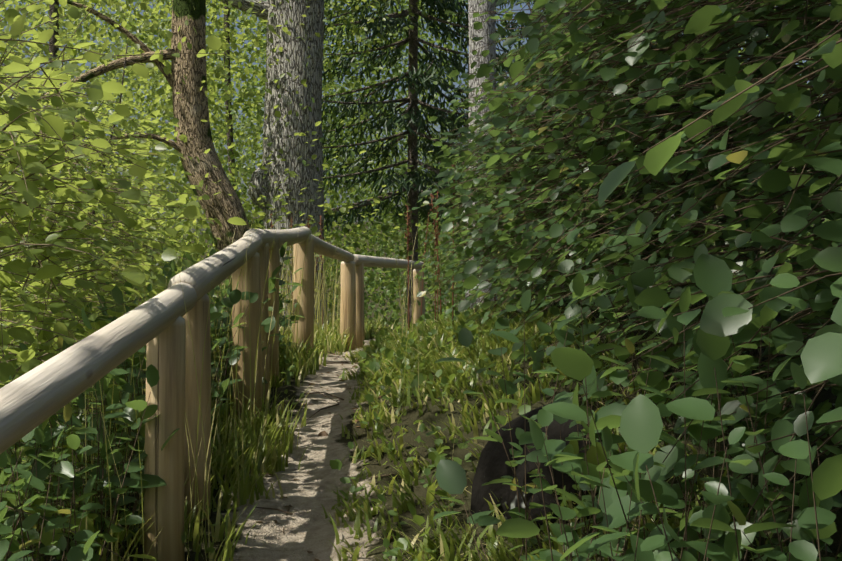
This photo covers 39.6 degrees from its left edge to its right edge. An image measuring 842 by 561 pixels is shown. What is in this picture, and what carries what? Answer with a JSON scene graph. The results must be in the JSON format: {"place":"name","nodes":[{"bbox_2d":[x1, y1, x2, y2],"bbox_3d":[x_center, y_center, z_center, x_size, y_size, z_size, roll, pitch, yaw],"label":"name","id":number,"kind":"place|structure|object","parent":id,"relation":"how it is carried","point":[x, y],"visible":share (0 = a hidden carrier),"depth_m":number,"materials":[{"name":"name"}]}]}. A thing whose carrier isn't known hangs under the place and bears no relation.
{"place":"outdoors","nodes":[
{"label":"outdoors","id":0,"kind":"place"},
{"bbox_2d":[4,296,786,560],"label":"grass","id":1,"kind":"structure","parent":0,"point":[257,458],"depth_m":4.85,"materials":[{"name":"green plant"}]},
{"bbox_2d":[0,0,829,237],"label":"sky","id":2,"kind":"structure","parent":0,"point":[517,7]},
{"bbox_2d":[4,167,841,560],"bbox_3d":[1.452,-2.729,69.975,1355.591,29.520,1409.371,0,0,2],"label":"ground","id":3,"kind":"structure","parent":0,"point":[302,531],"depth_m":4.54,"materials":[{"name":"brown soil"}]},
{"bbox_2d":[0,44,127,460],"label":"shrub stems","id":4,"kind":"object","parent":3,"relation":"on","point":[111,135],"visible":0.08,"depth_m":10.01,"materials":[{"name":"brown plant"}]},
{"bbox_2d":[0,43,209,478],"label":"shrub","id":5,"kind":"object","parent":3,"relation":"on","point":[156,244],"depth_m":8.44,"materials":[{"name":"green plant"}]},
{"bbox_2d":[0,0,246,560],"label":"shrub","id":6,"kind":"object","parent":3,"relation":"on","point":[131,274],"depth_m":4.68,"materials":[{"name":"green plant"}]},
{"bbox_2d":[21,0,249,312],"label":"leaning tree","id":7,"kind":"object","parent":3,"relation":"on","point":[190,110],"visible":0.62,"depth_m":11.86,"materials":[{"name":"brown plant"}]},
{"bbox_2d":[0,226,424,560],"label":"wooden railing","id":8,"kind":"object","parent":3,"relation":"on","point":[158,325],"visible":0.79,"depth_m":3.98,"materials":[{"name":"brown wood"}]},
{"bbox_2d":[0,0,433,282],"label":"tree","id":9,"kind":"object","parent":3,"relation":"on","point":[86,26],"visible":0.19,"depth_m":25.82,"materials":[{"name":"green plant"}]},
{"bbox_2d":[0,0,505,468],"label":"foliage","id":10,"kind":"object","parent":3,"relation":"on","point":[166,69],"visible":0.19,"depth_m":14.28,"materials":[{"name":"green plant"}]},
{"bbox_2d":[5,193,505,560],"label":"grass stalks","id":11,"kind":"object","parent":3,"relation":"on","point":[319,318],"depth_m":4.80,"materials":[{"name":"green plant"}]},
{"bbox_2d":[221,0,328,333],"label":"oak tree","id":12,"kind":"object","parent":3,"relation":"on","point":[296,52],"visible":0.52,"depth_m":15.66,"materials":[{"name":"grey plant"}]},
{"bbox_2d":[15,0,450,294],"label":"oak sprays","id":13,"kind":"object","parent":12,"relation":"attached to","point":[344,208],"visible":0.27,"depth_m":15.39,"materials":[{"name":"green plant"}]},
{"bbox_2d":[220,346,392,560],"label":"leaf litter","id":14,"kind":"object","parent":3,"relation":"on","point":[323,433],"visible":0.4,"depth_m":5.25,"materials":[{"name":"brown plant"}]},
{"bbox_2d":[49,1,568,440],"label":"thin trees","id":15,"kind":"object","parent":3,"relation":"on","point":[53,40],"visible":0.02,"depth_m":18.98,"materials":[{"name":"brown plant"}]},
{"bbox_2d":[24,302,610,560],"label":"weed leaves","id":16,"kind":"object","parent":3,"relation":"on","point":[400,543],"visible":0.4,"depth_m":5.32,"materials":[{"name":"green plant"}]},
{"bbox_2d":[255,351,407,533],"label":"fallen twigs","id":17,"kind":"object","parent":3,"relation":"on","point":[289,506],"visible":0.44,"depth_m":5.76,"materials":[{"name":"brown wood"}]},
{"bbox_2d":[271,167,495,333],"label":"dock stalks","id":18,"kind":"object","parent":3,"relation":"on","point":[408,272],"visible":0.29,"depth_m":9.43,"materials":[{"name":"plant"}]},
{"bbox_2d":[270,162,470,288],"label":"dock seeds","id":19,"kind":"object","parent":18,"relation":"on","point":[437,234],"visible":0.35,"depth_m":10.49,"materials":[{"name":"brown plant"}]},
{"bbox_2d":[248,0,551,322],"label":"spruce","id":20,"kind":"object","parent":3,"relation":"on","point":[426,84],"depth_m":17.77,"materials":[{"name":"green plant"}]},
{"bbox_2d":[0,0,827,328],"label":"trees","id":21,"kind":"object","parent":3,"relation":"on","point":[394,250],"visible":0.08,"depth_m":52.20,"materials":[{"name":"green plant"}]},
{"bbox_2d":[0,232,841,560],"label":"herb","id":22,"kind":"object","parent":3,"relation":"on","point":[638,422],"depth_m":2.85,"materials":[{"name":"green plant"}]},
{"bbox_2d":[19,0,841,379],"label":"foliage","id":23,"kind":"object","parent":3,"relation":"on","point":[393,292],"visible":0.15,"depth_m":22.38,"materials":[{"name":"green plant"}]},
{"bbox_2d":[465,0,497,310],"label":"grey tree","id":24,"kind":"object","parent":3,"relation":"on","point":[489,27],"visible":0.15,"depth_m":14.78,"materials":[{"name":"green plant"}]},
{"bbox_2d":[188,0,818,326],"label":"tree","id":25,"kind":"object","parent":3,"relation":"on","point":[403,3],"visible":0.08,"depth_m":29.90,"materials":[{"name":"green plant"}]},
{"bbox_2d":[438,2,580,298],"bbox_3d":[2.651,-5.203,24.018,4.755,14.504,4.834,0,0,-40],"label":"spruce wood","id":26,"kind":"object","parent":3,"relation":"on","point":[500,94],"depth_m":23.78,"materials":[{"name":"brown plant"}]},
{"bbox_2d":[433,0,641,221],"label":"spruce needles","id":27,"kind":"object","parent":26,"relation":"attached to","point":[543,8],"depth_m":23.70,"materials":[{"name":"green plant"}]},
{"bbox_2d":[470,403,610,530],"bbox_3d":[0.415,0.618,3.882,0.510,0.433,0.438,0,0,2],"label":"rock","id":28,"kind":"object","parent":3,"relation":"on","point":[492,465],"visible":0.42,"depth_m":3.77,"materials":[{"name":"grey stone"}]},
{"bbox_2d":[408,0,841,357],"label":"hazel bush","id":29,"kind":"object","parent":3,"relation":"on","point":[472,281],"depth_m":6.00,"materials":[{"name":"green plant"}]},
{"bbox_2d":[456,0,841,560],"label":"hazel bush","id":30,"kind":"object","parent":3,"relation":"on","point":[730,313],"depth_m":3.23,"materials":[{"name":"green plant"}]},
{"bbox_2d":[527,0,811,367],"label":"hazel bush stems","id":31,"kind":"object","parent":3,"relation":"on","point":[756,352],"depth_m":4.78,"materials":[{"name":"brown plant"}]}
]}

